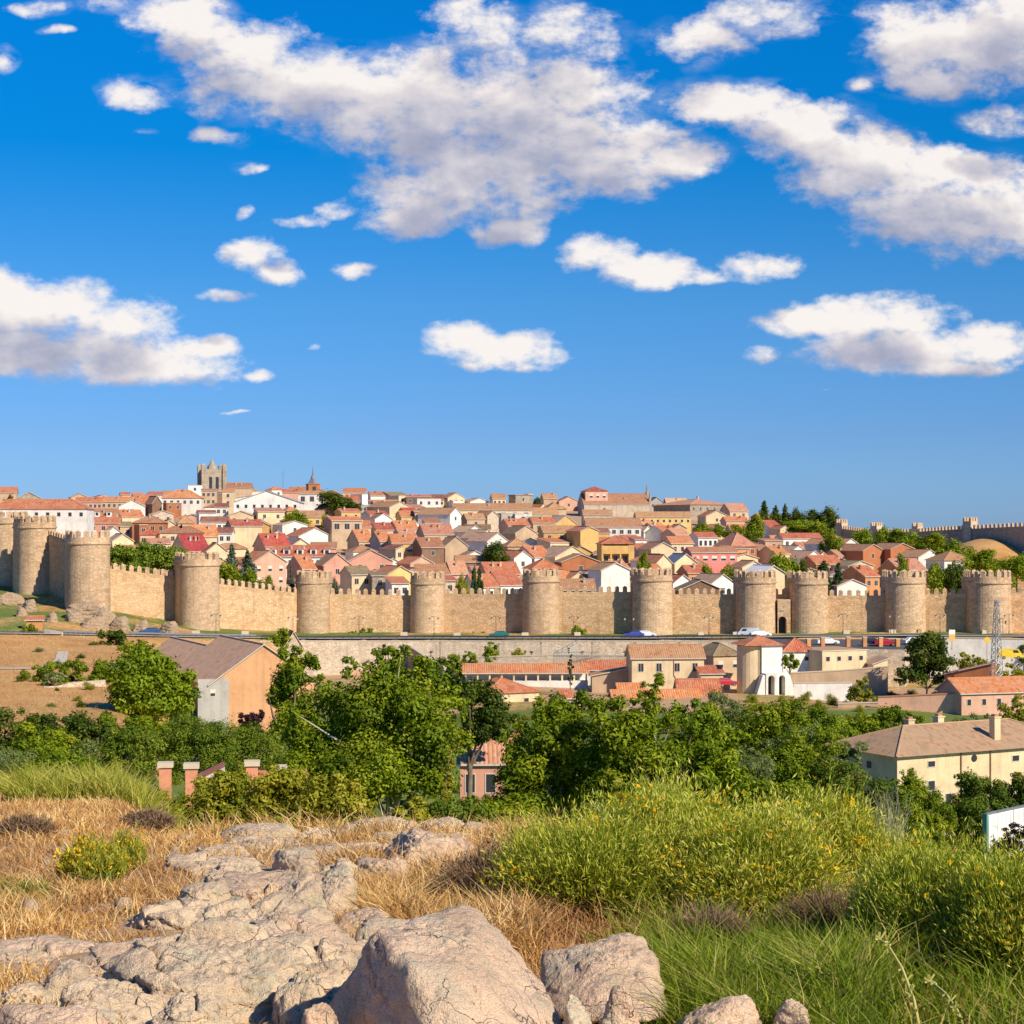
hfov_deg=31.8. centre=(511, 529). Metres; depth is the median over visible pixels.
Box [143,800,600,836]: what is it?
dry grass
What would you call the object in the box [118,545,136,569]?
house
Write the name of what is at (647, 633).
car
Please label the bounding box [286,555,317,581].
house
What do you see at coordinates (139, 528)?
house
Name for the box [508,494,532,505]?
house
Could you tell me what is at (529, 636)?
guard rail
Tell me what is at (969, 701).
window
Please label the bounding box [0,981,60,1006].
rock
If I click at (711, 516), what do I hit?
house
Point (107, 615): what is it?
rock
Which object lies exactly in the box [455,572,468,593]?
tree
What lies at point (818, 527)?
tree
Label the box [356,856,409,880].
rock
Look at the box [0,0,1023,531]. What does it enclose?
sky
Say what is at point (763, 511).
tree
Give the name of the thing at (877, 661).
house
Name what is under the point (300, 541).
house
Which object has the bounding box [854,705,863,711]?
shrub
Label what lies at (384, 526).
house
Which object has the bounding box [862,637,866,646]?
brick pillar
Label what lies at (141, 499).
house
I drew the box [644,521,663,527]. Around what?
house
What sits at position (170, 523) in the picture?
house
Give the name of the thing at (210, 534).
house
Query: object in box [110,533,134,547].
house
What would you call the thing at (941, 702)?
garden wall
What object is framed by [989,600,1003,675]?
lattice pylon
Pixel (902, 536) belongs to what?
tree
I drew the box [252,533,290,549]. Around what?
house
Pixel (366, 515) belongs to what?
house
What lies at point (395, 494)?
house
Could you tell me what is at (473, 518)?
house
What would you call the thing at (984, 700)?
window
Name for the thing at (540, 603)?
wall tower
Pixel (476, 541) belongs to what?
house
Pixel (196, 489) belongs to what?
house
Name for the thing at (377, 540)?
house
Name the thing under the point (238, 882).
rock
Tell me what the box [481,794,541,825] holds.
bush
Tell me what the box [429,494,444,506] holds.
house
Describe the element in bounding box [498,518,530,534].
house
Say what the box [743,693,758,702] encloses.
shrub
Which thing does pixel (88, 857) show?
flowering plant
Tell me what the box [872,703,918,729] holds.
bush
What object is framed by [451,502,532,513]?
house
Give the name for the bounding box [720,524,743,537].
tree
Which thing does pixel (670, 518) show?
house
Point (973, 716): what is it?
bush
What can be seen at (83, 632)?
guard rail
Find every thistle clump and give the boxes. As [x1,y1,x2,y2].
[0,811,58,837]
[117,802,181,833]
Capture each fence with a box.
[554,652,598,659]
[982,805,1023,873]
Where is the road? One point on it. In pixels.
(162, 635)
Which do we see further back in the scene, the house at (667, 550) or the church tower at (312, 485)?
the church tower at (312, 485)
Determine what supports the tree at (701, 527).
on the ground at (10, 619)
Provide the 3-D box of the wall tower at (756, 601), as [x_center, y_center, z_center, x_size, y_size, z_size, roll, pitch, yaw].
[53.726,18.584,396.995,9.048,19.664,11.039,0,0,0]
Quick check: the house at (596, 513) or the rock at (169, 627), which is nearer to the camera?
the rock at (169, 627)
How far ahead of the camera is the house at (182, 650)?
298.78 m
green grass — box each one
[0,586,1015,635]
[0,632,118,713]
[0,753,221,834]
[0,875,56,906]
[551,861,1023,1023]
[947,953,1023,1023]
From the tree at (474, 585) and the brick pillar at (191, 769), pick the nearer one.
the brick pillar at (191, 769)
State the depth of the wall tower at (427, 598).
402.79 m
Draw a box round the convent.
[652,496,723,519]
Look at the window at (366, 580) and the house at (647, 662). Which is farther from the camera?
the window at (366, 580)
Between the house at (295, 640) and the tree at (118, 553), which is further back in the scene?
the tree at (118, 553)
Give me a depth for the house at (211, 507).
696.62 m
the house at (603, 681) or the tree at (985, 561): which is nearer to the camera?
the house at (603, 681)
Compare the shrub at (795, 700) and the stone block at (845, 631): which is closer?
the shrub at (795, 700)
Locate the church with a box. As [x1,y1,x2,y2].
[577,485,650,516]
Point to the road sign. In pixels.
(986, 639)
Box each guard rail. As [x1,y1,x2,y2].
[63,630,92,635]
[130,632,255,636]
[262,634,756,636]
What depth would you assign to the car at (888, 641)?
352.64 m
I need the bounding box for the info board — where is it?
[949,630,954,640]
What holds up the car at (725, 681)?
on the ground at (10, 619)
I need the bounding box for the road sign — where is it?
[984,637,989,642]
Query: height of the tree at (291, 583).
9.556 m
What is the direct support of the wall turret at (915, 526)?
attached to the wall at (954, 532)
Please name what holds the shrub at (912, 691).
on the ground at (10, 619)
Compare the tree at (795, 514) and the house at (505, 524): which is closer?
the house at (505, 524)
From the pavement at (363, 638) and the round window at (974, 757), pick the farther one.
the pavement at (363, 638)
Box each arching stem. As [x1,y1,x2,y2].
[872,931,919,1023]
[923,974,962,1023]
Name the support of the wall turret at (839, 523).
attached to the wall at (846, 531)
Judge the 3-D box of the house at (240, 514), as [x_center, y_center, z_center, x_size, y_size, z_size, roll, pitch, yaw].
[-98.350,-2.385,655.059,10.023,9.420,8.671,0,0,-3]
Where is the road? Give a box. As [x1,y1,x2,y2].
[0,631,1023,638]
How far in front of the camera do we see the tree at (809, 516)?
719.17 m
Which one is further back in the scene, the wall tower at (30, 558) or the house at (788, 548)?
the house at (788, 548)
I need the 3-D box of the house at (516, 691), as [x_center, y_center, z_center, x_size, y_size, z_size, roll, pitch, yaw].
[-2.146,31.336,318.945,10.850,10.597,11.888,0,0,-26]
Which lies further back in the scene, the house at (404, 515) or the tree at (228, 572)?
the house at (404, 515)
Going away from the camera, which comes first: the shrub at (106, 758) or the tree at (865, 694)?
the shrub at (106, 758)
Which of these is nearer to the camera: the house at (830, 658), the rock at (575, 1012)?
the rock at (575, 1012)
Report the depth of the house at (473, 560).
502.16 m
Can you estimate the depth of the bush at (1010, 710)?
284.71 m
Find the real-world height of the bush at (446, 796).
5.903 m
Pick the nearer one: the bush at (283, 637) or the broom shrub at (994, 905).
the broom shrub at (994, 905)
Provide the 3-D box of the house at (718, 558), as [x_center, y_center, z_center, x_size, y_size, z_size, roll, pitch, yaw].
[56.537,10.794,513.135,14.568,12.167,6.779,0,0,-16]
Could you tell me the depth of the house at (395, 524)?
618.75 m
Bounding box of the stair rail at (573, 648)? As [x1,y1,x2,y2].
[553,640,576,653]
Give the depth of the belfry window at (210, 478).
874.49 m
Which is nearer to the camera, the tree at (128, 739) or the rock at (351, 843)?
the rock at (351, 843)
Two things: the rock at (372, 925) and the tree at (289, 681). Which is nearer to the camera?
the rock at (372, 925)
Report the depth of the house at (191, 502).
721.58 m
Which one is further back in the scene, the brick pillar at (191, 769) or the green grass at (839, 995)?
the brick pillar at (191, 769)
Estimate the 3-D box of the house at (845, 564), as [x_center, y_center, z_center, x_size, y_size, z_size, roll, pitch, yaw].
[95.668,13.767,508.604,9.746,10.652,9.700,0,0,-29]
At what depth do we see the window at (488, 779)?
167.96 m
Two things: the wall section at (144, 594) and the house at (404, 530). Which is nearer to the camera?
the wall section at (144, 594)
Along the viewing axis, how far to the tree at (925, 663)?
320.90 m
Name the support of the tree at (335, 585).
on the ground at (10, 619)
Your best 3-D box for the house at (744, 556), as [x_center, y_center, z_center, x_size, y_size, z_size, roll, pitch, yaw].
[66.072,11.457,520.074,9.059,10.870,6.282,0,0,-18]
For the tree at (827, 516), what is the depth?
698.71 m
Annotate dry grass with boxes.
[0,628,136,722]
[0,632,126,721]
[0,790,422,1023]
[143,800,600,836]
[295,806,597,977]
[313,860,473,933]
[464,879,1022,1023]
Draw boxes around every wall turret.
[835,519,847,536]
[870,522,882,543]
[912,523,922,535]
[963,517,977,542]
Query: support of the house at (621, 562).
on the ground at (10, 619)
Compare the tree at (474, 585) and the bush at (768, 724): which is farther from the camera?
the tree at (474, 585)
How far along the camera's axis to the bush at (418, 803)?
35.94 m
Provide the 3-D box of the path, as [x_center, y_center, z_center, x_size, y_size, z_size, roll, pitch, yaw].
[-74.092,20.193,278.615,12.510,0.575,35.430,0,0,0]
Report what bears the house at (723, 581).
on the ground at (10, 619)
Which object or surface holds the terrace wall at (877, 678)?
on the ground at (10, 619)
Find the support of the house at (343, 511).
on the ground at (10, 619)
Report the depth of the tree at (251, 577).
401.11 m
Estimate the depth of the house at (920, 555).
538.44 m
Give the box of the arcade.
[462,663,589,688]
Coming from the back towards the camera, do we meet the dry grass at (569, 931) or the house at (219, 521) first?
the house at (219, 521)
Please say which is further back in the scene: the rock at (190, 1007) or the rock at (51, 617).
the rock at (51, 617)
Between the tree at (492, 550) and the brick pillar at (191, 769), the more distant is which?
the tree at (492, 550)
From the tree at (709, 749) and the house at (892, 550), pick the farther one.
the house at (892, 550)
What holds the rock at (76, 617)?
on the ground at (10, 619)
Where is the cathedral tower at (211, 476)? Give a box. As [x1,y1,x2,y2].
[197,459,226,491]
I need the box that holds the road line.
[14,632,841,637]
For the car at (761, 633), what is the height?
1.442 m
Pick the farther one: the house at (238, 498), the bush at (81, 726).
the house at (238, 498)
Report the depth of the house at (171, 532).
528.87 m
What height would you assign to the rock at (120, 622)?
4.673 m
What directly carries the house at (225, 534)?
on the ground at (10, 619)
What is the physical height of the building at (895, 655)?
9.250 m
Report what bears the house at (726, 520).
on the ground at (10, 619)
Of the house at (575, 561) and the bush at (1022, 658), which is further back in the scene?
the house at (575, 561)
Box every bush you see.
[0,706,114,749]
[0,746,37,778]
[10,720,89,764]
[15,744,103,775]
[19,656,111,683]
[21,623,37,631]
[41,671,67,685]
[88,629,127,645]
[97,710,191,777]
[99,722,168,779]
[117,639,152,654]
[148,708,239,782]
[151,787,195,827]
[184,762,254,832]
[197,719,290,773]
[236,762,316,827]
[262,628,292,648]
[294,768,377,827]
[348,627,372,632]
[390,794,432,822]
[426,795,489,824]
[440,737,455,804]
[441,650,477,675]
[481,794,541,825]
[482,641,498,661]
[511,648,526,654]
[571,624,587,633]
[687,685,754,741]
[707,771,812,824]
[722,746,776,789]
[725,696,808,773]
[753,724,847,787]
[758,725,869,795]
[780,703,859,779]
[792,751,908,840]
[838,713,925,739]
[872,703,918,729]
[883,768,957,866]
[942,767,1023,865]
[949,712,1001,721]
[956,652,1023,675]
[989,822,1023,868]
[996,694,1023,721]
[1016,644,1023,670]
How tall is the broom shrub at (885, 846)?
0.893 m
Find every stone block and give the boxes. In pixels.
[573,632,580,635]
[842,630,849,633]
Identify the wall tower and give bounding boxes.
[0,511,27,585]
[12,515,56,594]
[64,530,110,609]
[173,552,219,630]
[295,570,332,633]
[410,571,445,632]
[522,568,559,633]
[630,567,672,634]
[732,569,776,632]
[785,570,828,633]
[880,569,925,632]
[961,569,1011,633]
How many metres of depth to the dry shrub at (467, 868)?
13.06 m
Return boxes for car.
[138,627,161,634]
[489,631,508,637]
[624,631,643,637]
[640,630,656,635]
[720,678,738,685]
[750,630,771,636]
[816,637,839,644]
[861,638,876,644]
[873,638,894,645]
[902,637,915,643]
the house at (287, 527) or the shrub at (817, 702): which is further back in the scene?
the house at (287, 527)
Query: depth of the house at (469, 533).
588.53 m
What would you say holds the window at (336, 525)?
in the house at (338, 529)
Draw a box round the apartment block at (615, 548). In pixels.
[595,535,635,566]
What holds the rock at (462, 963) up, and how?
on the ground at (10, 619)
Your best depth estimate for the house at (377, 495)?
833.21 m
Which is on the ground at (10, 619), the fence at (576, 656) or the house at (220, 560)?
the house at (220, 560)
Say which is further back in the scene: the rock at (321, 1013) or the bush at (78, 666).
the bush at (78, 666)
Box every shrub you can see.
[1,739,28,767]
[13,675,28,680]
[22,732,72,765]
[31,647,43,651]
[67,738,108,767]
[71,695,82,700]
[75,653,84,658]
[75,700,88,707]
[81,682,95,689]
[93,743,132,768]
[103,759,127,776]
[119,745,157,785]
[156,770,184,785]
[173,788,184,805]
[237,709,265,759]
[420,829,512,899]
[453,782,459,793]
[476,782,699,923]
[521,713,530,720]
[561,750,783,910]
[580,802,601,822]
[640,773,863,926]
[660,726,677,733]
[675,717,691,734]
[739,767,907,894]
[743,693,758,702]
[789,696,800,705]
[800,691,811,701]
[815,699,823,704]
[825,693,839,704]
[833,784,1017,982]
[835,804,953,899]
[843,713,853,720]
[849,710,864,724]
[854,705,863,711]
[866,786,915,845]
[886,690,894,695]
[906,689,916,694]
[907,815,1023,990]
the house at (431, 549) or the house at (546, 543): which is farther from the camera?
the house at (546, 543)
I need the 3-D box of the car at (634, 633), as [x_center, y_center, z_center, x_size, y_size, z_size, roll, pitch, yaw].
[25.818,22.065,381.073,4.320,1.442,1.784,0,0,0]
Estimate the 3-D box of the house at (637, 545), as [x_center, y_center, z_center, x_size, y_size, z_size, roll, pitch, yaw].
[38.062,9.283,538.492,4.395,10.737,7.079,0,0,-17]
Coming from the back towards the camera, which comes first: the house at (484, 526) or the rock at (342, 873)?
the house at (484, 526)
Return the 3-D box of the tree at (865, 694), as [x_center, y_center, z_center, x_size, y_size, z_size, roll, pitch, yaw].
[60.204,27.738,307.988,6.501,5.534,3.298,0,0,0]
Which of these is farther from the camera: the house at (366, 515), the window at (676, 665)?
the house at (366, 515)
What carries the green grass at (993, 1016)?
on the ground at (10, 619)
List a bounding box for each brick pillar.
[157,761,173,801]
[183,762,199,806]
[244,759,259,790]
[806,639,810,646]
[820,637,824,646]
[846,637,850,646]
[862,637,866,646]
[878,637,882,646]
[895,639,899,646]
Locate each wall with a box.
[41,680,105,687]
[44,629,62,635]
[262,640,929,675]
[407,645,459,678]
[459,662,540,667]
[462,654,625,662]
[790,666,887,694]
[794,682,851,700]
[838,702,877,707]
[841,525,868,538]
[869,529,905,542]
[878,693,955,713]
[905,525,960,551]
[930,637,1023,679]
[960,522,1023,552]
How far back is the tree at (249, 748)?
125.53 m
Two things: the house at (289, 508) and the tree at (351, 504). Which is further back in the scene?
the tree at (351, 504)
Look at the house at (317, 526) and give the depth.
591.68 m
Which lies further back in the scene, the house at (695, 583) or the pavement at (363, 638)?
the house at (695, 583)
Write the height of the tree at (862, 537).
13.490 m
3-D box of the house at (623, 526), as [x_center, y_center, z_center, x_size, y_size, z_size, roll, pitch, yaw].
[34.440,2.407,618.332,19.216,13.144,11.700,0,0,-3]
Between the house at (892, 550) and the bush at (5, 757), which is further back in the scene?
the house at (892, 550)
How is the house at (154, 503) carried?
on the ground at (10, 619)
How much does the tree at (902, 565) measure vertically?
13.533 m
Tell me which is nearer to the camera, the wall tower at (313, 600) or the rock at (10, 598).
the rock at (10, 598)
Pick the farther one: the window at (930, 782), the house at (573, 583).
the house at (573, 583)
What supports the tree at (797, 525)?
on the ground at (10, 619)
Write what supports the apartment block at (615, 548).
on the ground at (10, 619)
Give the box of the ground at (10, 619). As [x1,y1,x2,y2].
[0,511,1023,1023]
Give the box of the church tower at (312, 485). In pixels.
[306,470,319,490]
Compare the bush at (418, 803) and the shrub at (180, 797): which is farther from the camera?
the shrub at (180, 797)
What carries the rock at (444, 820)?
on the ground at (10, 619)
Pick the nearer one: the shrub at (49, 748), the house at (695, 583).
the shrub at (49, 748)
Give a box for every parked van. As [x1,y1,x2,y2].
[737,627,758,636]
[996,649,1023,658]
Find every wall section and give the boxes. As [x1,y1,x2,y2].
[49,530,64,598]
[110,563,174,620]
[219,578,296,631]
[330,588,410,632]
[444,588,522,632]
[559,586,632,633]
[672,588,735,633]
[828,589,884,631]
[925,588,966,631]
[1011,587,1023,631]
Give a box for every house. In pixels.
[0,487,18,501]
[0,499,95,536]
[16,492,40,498]
[24,615,44,629]
[68,493,86,499]
[75,496,104,507]
[94,508,119,516]
[94,517,121,536]
[103,495,134,507]
[104,526,121,536]
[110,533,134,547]
[118,499,145,515]
[118,509,144,521]
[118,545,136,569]
[119,492,130,496]
[119,521,131,538]
[131,514,168,539]
[134,495,148,505]
[134,524,147,544]
[138,526,159,543]
[143,538,171,547]
[144,495,162,515]
[146,491,162,501]
[148,510,174,522]
[156,636,207,667]
[157,569,168,575]
[158,524,204,545]
[161,489,204,514]
[162,491,172,495]
[163,502,181,517]
[164,518,177,527]
[170,534,207,552]
[175,514,194,525]
[176,634,318,735]
[177,514,196,523]
[187,485,202,495]
[188,524,218,544]
[196,510,216,523]
[198,761,224,796]
[199,516,229,526]
[200,489,217,506]
[201,542,228,559]
[203,503,215,509]
[205,555,227,564]
[215,503,228,515]
[217,492,221,502]
[218,527,234,543]
[220,543,247,557]
[221,488,235,513]
[225,518,262,552]
[226,482,252,497]
[227,510,254,518]
[234,490,303,514]
[235,494,254,500]
[237,550,287,587]
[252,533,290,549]
[253,508,285,526]
[258,769,306,778]
[260,518,272,532]
[265,486,282,494]
[270,545,330,577]
[272,520,307,534]
[281,488,305,500]
[283,507,299,517]
[284,629,303,658]
[286,527,329,543]
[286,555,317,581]
[289,485,305,488]
[291,538,309,544]
[297,491,326,509]
[300,510,324,524]
[308,525,323,530]
[310,542,336,552]
[314,503,332,515]
[315,553,352,587]
[322,516,362,548]
[334,506,360,517]
[338,566,371,594]
[343,488,366,496]
[344,495,359,503]
[344,545,378,558]
[346,529,370,549]
[346,549,393,570]
[350,494,367,504]
[361,504,368,511]
[361,509,388,519]
[362,520,371,533]
[365,501,409,519]
[367,513,392,522]
[368,490,386,499]
[368,531,388,553]
[369,571,388,594]
[370,499,397,504]
[371,522,393,535]
[377,565,410,594]
[379,545,404,560]
[384,492,406,499]
[384,576,409,594]
[387,533,414,557]
[387,557,397,564]
[388,496,405,503]
[391,520,417,532]
[393,528,417,536]
[395,507,415,514]
[395,510,413,519]
[395,554,434,567]
[405,493,430,503]
[406,504,425,509]
[412,510,419,521]
[412,537,444,563]
[413,498,440,507]
[413,564,451,576]
[416,523,454,539]
[417,507,461,528]
[421,517,440,522]
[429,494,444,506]
[442,536,468,562]
[444,492,464,506]
[445,561,468,581]
[445,575,457,593]
[448,501,462,506]
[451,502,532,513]
[453,525,479,537]
[453,555,484,567]
[456,741,507,804]
[459,529,489,543]
[459,550,481,554]
[461,512,485,524]
[464,524,490,530]
[464,573,499,593]
[465,498,489,502]
[465,532,508,553]
[467,566,478,572]
[476,561,520,578]
[477,510,499,531]
[483,677,541,701]
[489,493,506,502]
[489,570,522,593]
[497,513,514,523]
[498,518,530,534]
[501,525,537,540]
[501,537,528,550]
[501,550,532,573]
[508,494,532,505]
[514,513,531,517]
[519,545,546,562]
[521,557,563,574]
[523,538,536,544]
[527,515,555,532]
[532,503,545,507]
[532,508,559,515]
[536,538,570,548]
[537,525,576,540]
[540,493,557,504]
[542,502,566,514]
[544,545,589,562]
[552,515,577,524]
[553,553,600,570]
[555,689,573,701]
[557,496,577,510]
[559,571,569,577]
[559,577,595,591]
[566,526,598,551]
[566,570,582,577]
[577,545,593,557]
[578,569,587,573]
[580,509,612,525]
[583,518,641,536]
[583,659,625,686]
[586,561,630,591]
[589,666,627,692]
[592,550,596,559]
[595,528,610,536]
[605,559,630,568]
[608,688,701,698]
[614,682,644,688]
[619,535,636,539]
[624,644,705,688]
[627,536,647,542]
[629,553,660,574]
[633,511,691,533]
[634,543,645,557]
[636,554,672,568]
[636,564,660,568]
[637,541,675,556]
[640,518,651,524]
[641,525,649,537]
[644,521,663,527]
[644,525,672,542]
[651,497,663,510]
[660,528,689,540]
[662,536,694,552]
[663,497,686,502]
[668,553,698,573]
[671,522,687,530]
[672,574,690,587]
[673,678,721,696]
[674,578,724,593]
[676,563,702,579]
[682,546,738,572]
[689,532,718,546]
[692,573,732,593]
[693,556,708,565]
[695,665,725,693]
[696,510,727,524]
[703,642,736,689]
[705,523,725,538]
[713,532,757,556]
[718,545,750,553]
[719,503,748,519]
[720,515,747,528]
[725,524,744,530]
[730,560,759,570]
[737,551,759,561]
[746,564,786,593]
[756,544,764,551]
[757,538,783,545]
[757,545,790,563]
[759,520,779,537]
[768,525,789,534]
[775,533,822,544]
[782,545,804,551]
[782,637,812,673]
[789,550,819,562]
[791,542,804,547]
[798,555,840,571]
[803,538,858,550]
[807,646,866,670]
[822,713,1023,803]
[825,548,844,558]
[828,569,843,577]
[830,578,867,595]
[831,560,874,569]
[838,543,884,572]
[842,564,879,594]
[865,656,889,667]
[876,542,914,562]
[877,558,927,587]
[895,548,934,566]
[924,551,974,580]
[934,676,1023,715]
[942,661,996,679]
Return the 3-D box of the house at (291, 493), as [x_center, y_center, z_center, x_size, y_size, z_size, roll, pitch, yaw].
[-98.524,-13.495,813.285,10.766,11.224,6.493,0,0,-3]
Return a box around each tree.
[100,634,201,721]
[110,543,147,566]
[123,546,154,573]
[134,540,170,568]
[152,545,190,572]
[219,558,241,585]
[226,543,238,575]
[236,566,260,588]
[237,549,258,582]
[256,574,273,589]
[262,644,332,752]
[275,644,476,816]
[280,509,312,526]
[288,577,295,592]
[290,561,293,580]
[316,488,349,515]
[320,511,326,530]
[332,576,341,593]
[334,496,362,512]
[377,644,414,811]
[431,656,522,796]
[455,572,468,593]
[471,565,477,593]
[477,569,483,593]
[480,539,510,561]
[490,688,600,828]
[533,497,540,504]
[567,648,573,688]
[574,671,692,815]
[637,551,651,568]
[653,698,754,808]
[691,522,709,531]
[701,562,713,572]
[707,523,725,537]
[717,562,736,579]
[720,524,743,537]
[742,511,765,542]
[758,500,771,519]
[767,548,799,588]
[769,505,783,524]
[780,506,806,531]
[781,503,789,524]
[782,518,821,532]
[782,653,799,674]
[794,558,815,576]
[800,508,819,530]
[808,518,829,537]
[810,503,840,533]
[814,559,831,595]
[816,526,843,552]
[831,562,843,595]
[844,676,878,701]
[848,528,873,543]
[871,525,898,544]
[887,527,917,546]
[893,630,956,693]
[895,552,908,575]
[908,532,946,550]
[925,561,954,593]
[931,537,977,563]
[942,560,967,593]
[957,565,979,587]
[958,548,1003,573]
[986,565,1018,592]
[996,553,1023,591]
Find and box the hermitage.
[730,635,793,694]
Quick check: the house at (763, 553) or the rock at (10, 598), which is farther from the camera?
the house at (763, 553)
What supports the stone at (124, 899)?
on the ground at (10, 619)
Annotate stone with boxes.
[20,899,42,914]
[43,857,53,864]
[54,843,67,856]
[114,897,135,912]
[169,846,179,854]
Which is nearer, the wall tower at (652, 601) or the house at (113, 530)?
the wall tower at (652, 601)
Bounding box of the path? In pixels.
[0,651,67,668]
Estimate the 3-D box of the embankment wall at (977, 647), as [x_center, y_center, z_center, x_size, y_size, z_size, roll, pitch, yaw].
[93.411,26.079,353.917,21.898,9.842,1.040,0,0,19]
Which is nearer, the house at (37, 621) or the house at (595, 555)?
the house at (37, 621)
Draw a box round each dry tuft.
[653,896,767,949]
[756,858,865,944]
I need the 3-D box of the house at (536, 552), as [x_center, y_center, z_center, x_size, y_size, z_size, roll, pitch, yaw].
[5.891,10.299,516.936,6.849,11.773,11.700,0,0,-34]
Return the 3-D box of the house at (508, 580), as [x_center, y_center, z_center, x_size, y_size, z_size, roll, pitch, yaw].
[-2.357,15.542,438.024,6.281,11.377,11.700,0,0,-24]
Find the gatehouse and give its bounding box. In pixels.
[776,588,790,633]
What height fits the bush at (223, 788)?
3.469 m
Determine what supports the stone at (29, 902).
on the ground at (10, 619)
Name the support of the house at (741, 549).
on the ground at (10, 619)
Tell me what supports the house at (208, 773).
on the ground at (10, 619)
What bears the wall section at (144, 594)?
on the ground at (10, 619)
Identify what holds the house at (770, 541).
on the ground at (10, 619)
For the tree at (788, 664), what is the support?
on the ground at (10, 619)
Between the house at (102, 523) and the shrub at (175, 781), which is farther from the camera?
the house at (102, 523)
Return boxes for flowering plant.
[50,819,136,885]
[113,822,150,870]
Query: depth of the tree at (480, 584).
424.66 m
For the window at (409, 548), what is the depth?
531.57 m
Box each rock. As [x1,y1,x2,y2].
[0,592,24,605]
[0,934,97,964]
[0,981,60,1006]
[0,1003,114,1023]
[16,606,27,616]
[22,599,36,611]
[44,612,57,622]
[44,959,97,995]
[59,976,162,1023]
[65,602,100,618]
[66,611,84,622]
[77,936,163,976]
[80,616,109,630]
[92,607,116,624]
[100,916,358,1022]
[109,616,130,631]
[124,897,217,930]
[132,620,148,631]
[149,991,236,1023]
[159,621,178,634]
[162,851,262,875]
[178,877,230,902]
[196,843,249,855]
[200,855,261,882]
[202,892,346,932]
[209,870,321,899]
[220,822,298,838]
[222,835,303,848]
[249,912,362,952]
[271,958,351,1023]
[272,847,319,872]
[277,872,326,908]
[295,827,349,838]
[301,1002,338,1023]
[305,842,391,855]
[312,857,358,885]
[321,863,357,921]
[324,844,354,853]
[328,903,560,1023]
[336,907,389,937]
[339,815,416,831]
[353,915,410,958]
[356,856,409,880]
[372,831,469,842]
[379,826,474,867]
[415,816,464,832]
[461,822,495,832]
[540,932,668,1023]
[562,994,591,1023]
[599,985,639,1023]
[677,994,762,1023]
[773,998,810,1023]
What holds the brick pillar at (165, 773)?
on the ground at (10, 619)
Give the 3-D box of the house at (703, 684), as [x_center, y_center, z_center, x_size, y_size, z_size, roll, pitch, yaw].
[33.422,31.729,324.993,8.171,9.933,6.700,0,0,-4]
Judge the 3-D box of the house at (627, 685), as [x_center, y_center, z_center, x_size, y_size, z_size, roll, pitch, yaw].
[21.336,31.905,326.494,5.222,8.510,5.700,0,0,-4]
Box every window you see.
[209,477,211,488]
[210,689,215,696]
[216,477,218,488]
[334,523,339,529]
[344,523,349,529]
[354,523,359,528]
[354,578,358,583]
[364,578,368,583]
[407,546,412,551]
[465,773,475,793]
[485,773,495,792]
[622,556,626,562]
[638,663,643,671]
[656,663,661,671]
[674,663,679,671]
[692,663,697,671]
[718,660,723,667]
[732,660,736,667]
[866,760,871,768]
[927,760,935,767]
[927,780,934,790]
[945,793,951,802]
[967,699,971,705]
[971,754,976,761]
[982,698,986,705]
[1012,754,1019,761]
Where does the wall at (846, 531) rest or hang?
on the ground at (10, 619)
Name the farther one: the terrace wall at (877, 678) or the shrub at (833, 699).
the terrace wall at (877, 678)
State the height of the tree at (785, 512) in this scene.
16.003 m
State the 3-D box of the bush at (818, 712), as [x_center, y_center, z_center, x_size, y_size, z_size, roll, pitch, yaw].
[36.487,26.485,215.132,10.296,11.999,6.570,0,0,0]
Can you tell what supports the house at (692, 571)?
on the ground at (10, 619)
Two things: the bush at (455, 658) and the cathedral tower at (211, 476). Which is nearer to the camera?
the bush at (455, 658)
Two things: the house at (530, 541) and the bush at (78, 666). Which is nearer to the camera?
the bush at (78, 666)
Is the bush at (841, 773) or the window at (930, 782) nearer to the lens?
the bush at (841, 773)
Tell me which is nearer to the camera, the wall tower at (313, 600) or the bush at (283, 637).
the bush at (283, 637)
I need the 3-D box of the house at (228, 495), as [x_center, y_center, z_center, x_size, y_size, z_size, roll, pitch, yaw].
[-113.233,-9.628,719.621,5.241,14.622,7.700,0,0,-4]
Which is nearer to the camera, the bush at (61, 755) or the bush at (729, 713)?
the bush at (61, 755)
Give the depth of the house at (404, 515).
666.79 m
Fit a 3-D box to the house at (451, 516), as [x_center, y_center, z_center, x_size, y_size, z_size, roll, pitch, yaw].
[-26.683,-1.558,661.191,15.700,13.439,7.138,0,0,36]
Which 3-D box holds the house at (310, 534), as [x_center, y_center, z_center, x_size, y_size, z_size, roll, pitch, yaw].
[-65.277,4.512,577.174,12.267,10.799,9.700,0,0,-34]
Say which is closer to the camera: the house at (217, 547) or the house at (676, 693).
the house at (676, 693)
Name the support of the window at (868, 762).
in the house at (938, 752)
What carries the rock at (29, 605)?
on the ground at (10, 619)
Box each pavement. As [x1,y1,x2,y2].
[17,633,948,638]
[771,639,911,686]
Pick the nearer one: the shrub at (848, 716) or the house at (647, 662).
the shrub at (848, 716)
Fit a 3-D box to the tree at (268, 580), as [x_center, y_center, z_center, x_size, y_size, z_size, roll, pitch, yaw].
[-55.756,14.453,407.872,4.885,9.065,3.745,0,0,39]
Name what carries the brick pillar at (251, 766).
on the ground at (10, 619)
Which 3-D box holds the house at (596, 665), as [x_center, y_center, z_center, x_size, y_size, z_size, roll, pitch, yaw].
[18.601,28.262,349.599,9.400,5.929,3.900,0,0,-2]
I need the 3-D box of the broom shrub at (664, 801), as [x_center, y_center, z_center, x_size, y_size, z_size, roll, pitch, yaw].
[1.105,2.082,12.526,1.640,1.161,1.710,0,0,0]

